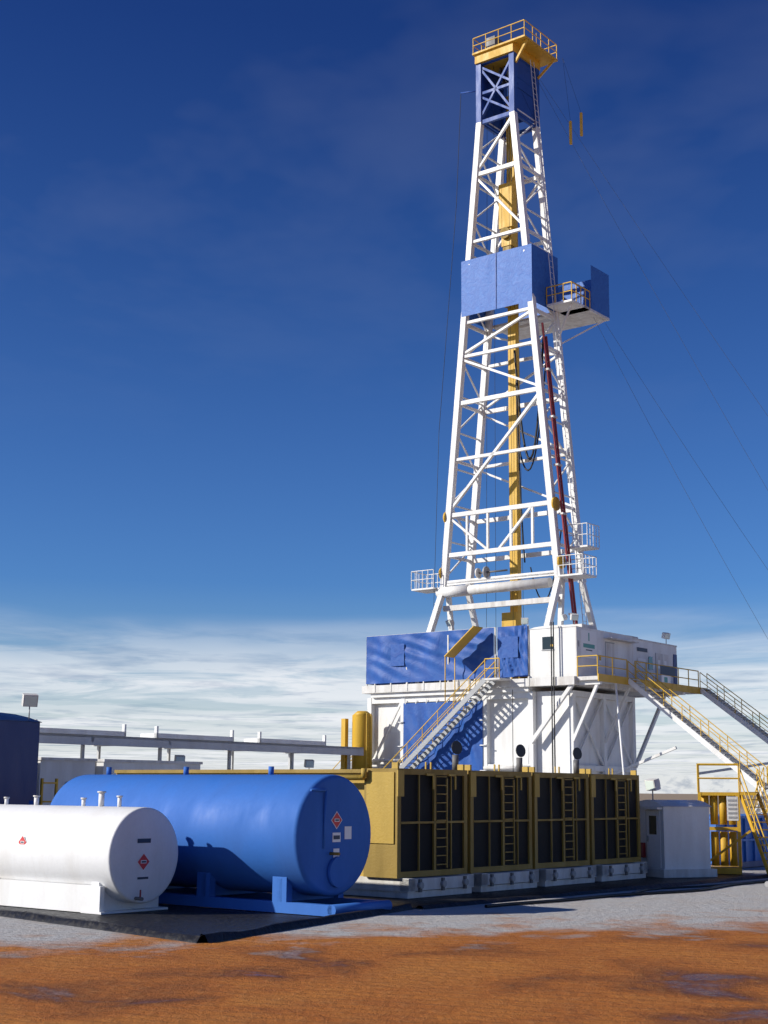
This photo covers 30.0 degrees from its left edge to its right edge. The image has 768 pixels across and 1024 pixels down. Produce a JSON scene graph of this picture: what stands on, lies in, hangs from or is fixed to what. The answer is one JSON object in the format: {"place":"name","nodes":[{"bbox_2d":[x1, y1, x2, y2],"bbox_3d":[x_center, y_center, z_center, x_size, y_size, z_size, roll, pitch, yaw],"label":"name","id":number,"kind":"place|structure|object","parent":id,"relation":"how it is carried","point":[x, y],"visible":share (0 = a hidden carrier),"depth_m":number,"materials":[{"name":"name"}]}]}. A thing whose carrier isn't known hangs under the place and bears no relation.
{"place":"outdoors","nodes":[
{"label":"outdoors","id":0,"kind":"place"},
{"bbox_2d":[0,793,767,1023],"bbox_3d":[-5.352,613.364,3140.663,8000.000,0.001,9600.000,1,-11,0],"label":"ground","id":1,"kind":"structure","parent":0,"point":[699,957],"depth_m":23.40,"materials":[{"name":"soil"}]},
{"bbox_2d":[0,693,57,804],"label":"storage tank","id":2,"kind":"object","parent":1,"relation":"on","point":[19,742],"visible":0.63,"depth_m":53.67,"materials":[{"name":"metal"}]},
{"bbox_2d":[35,719,363,804],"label":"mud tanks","id":3,"kind":"object","parent":1,"relation":"on","point":[63,771],"visible":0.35,"depth_m":69.01,"materials":[{"name":"white metal"}]},
{"bbox_2d":[0,874,767,942],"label":"containment liner","id":4,"kind":"object","parent":1,"relation":"on","point":[190,924],"visible":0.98,"depth_m":32.74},
{"bbox_2d":[0,791,177,914],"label":"white storage tank","id":5,"kind":"object","parent":4,"relation":"on","point":[100,859],"visible":1,"depth_m":33.82,"materials":[{"name":"metal"}]},
{"bbox_2d":[50,766,391,915],"bbox_3d":[-4.388,8.222,36.596,10.030,3.390,2.840,-8,-14,37],"label":"blue water tank","id":6,"kind":"object","parent":4,"relation":"on","point":[288,844],"visible":0.73,"depth_m":34.49,"materials":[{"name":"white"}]},
{"bbox_2d":[114,762,473,898],"bbox_3d":[-3.200,9.396,43.185,12.200,3.620,3.560,-8,-14,37],"label":"generator","id":7,"kind":"object","parent":4,"relation":"on","point":[418,839],"visible":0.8,"depth_m":39.39,"materials":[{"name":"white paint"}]},
{"bbox_2d":[451,741,538,891],"bbox_3d":[-1.018,9.625,45.991,12.200,4.278,3.408,-8,-14,37],"label":"generator","id":8,"kind":"object","parent":4,"relation":"on","point":[499,830],"visible":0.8,"depth_m":42.37,"materials":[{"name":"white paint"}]},
{"bbox_2d":[516,744,595,886],"bbox_3d":[1.113,10.166,48.675,12.200,4.278,3.408,-8,-14,37],"label":"generator","id":9,"kind":"object","parent":4,"relation":"on","point":[560,833],"visible":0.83,"depth_m":45.07,"materials":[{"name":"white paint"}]},
{"bbox_2d":[573,748,647,881],"bbox_3d":[3.245,10.706,51.360,12.200,4.278,3.408,-8,-14,37],"label":"generator","id":10,"kind":"object","parent":4,"relation":"on","point":[614,827],"visible":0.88,"depth_m":47.76,"materials":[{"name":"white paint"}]},
{"bbox_2d":[640,778,716,877],"bbox_3d":[9.755,10.983,49.994,2.920,3.325,2.000,5,-12,-24],"label":"cabin","id":11,"kind":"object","parent":4,"relation":"on","point":[675,838],"visible":0.73,"depth_m":49.35,"materials":[{"name":"white metal"}]},
{"bbox_2d":[362,622,685,774],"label":"rig substructure","id":12,"kind":"object","parent":1,"relation":"on","point":[549,724],"visible":0.52,"depth_m":80.54,"materials":[{"name":"white metal"}]},
{"bbox_2d":[366,618,529,685],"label":"windbreak wall","id":13,"kind":"structure","parent":12,"relation":"on","point":[404,658],"depth_m":83.04,"materials":[{"name":"blue fabric"}]},
{"bbox_2d":[410,19,609,683],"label":"derrick","id":14,"kind":"object","parent":12,"relation":"on","point":[520,283],"visible":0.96,"depth_m":89.75,"materials":[{"name":"white metal"}]},
{"bbox_2d":[333,626,767,812],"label":"staircases","id":15,"kind":"structure","parent":12,"relation":"attached to","point":[362,721],"depth_m":80.90,"materials":[{"name":"white metal"}]},
{"bbox_2d":[529,614,706,693],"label":"doghouse","id":16,"kind":"object","parent":12,"relation":"on","point":[582,652],"visible":0.98,"depth_m":79.51,"materials":[{"name":"white metal"}]},
{"bbox_2d":[484,879,767,907],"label":"cable","id":17,"kind":"object","parent":1,"relation":"on","point":[708,887],"visible":1,"depth_m":40.91,"materials":[{"name":"grey rubber"}]},
{"bbox_2d":[540,80,767,638],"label":"guy wires","id":18,"kind":"object","parent":1,"relation":"on","point":[684,345],"visible":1,"depth_m":89.66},
{"bbox_2d":[696,763,767,873],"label":"stair tower","id":19,"kind":"structure","parent":1,"relation":"on","point":[729,806],"depth_m":51.61,"materials":[{"name":"yellow metal"}]},
{"bbox_2d":[709,813,767,867],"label":"rack","id":20,"kind":"object","parent":1,"relation":"on","point":[751,856],"visible":0.26,"depth_m":56.54,"materials":[{"name":"metal"}]},
{"bbox_2d":[0,0,767,794],"label":"sky","id":21,"kind":"structure","parent":0,"point":[227,234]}
]}

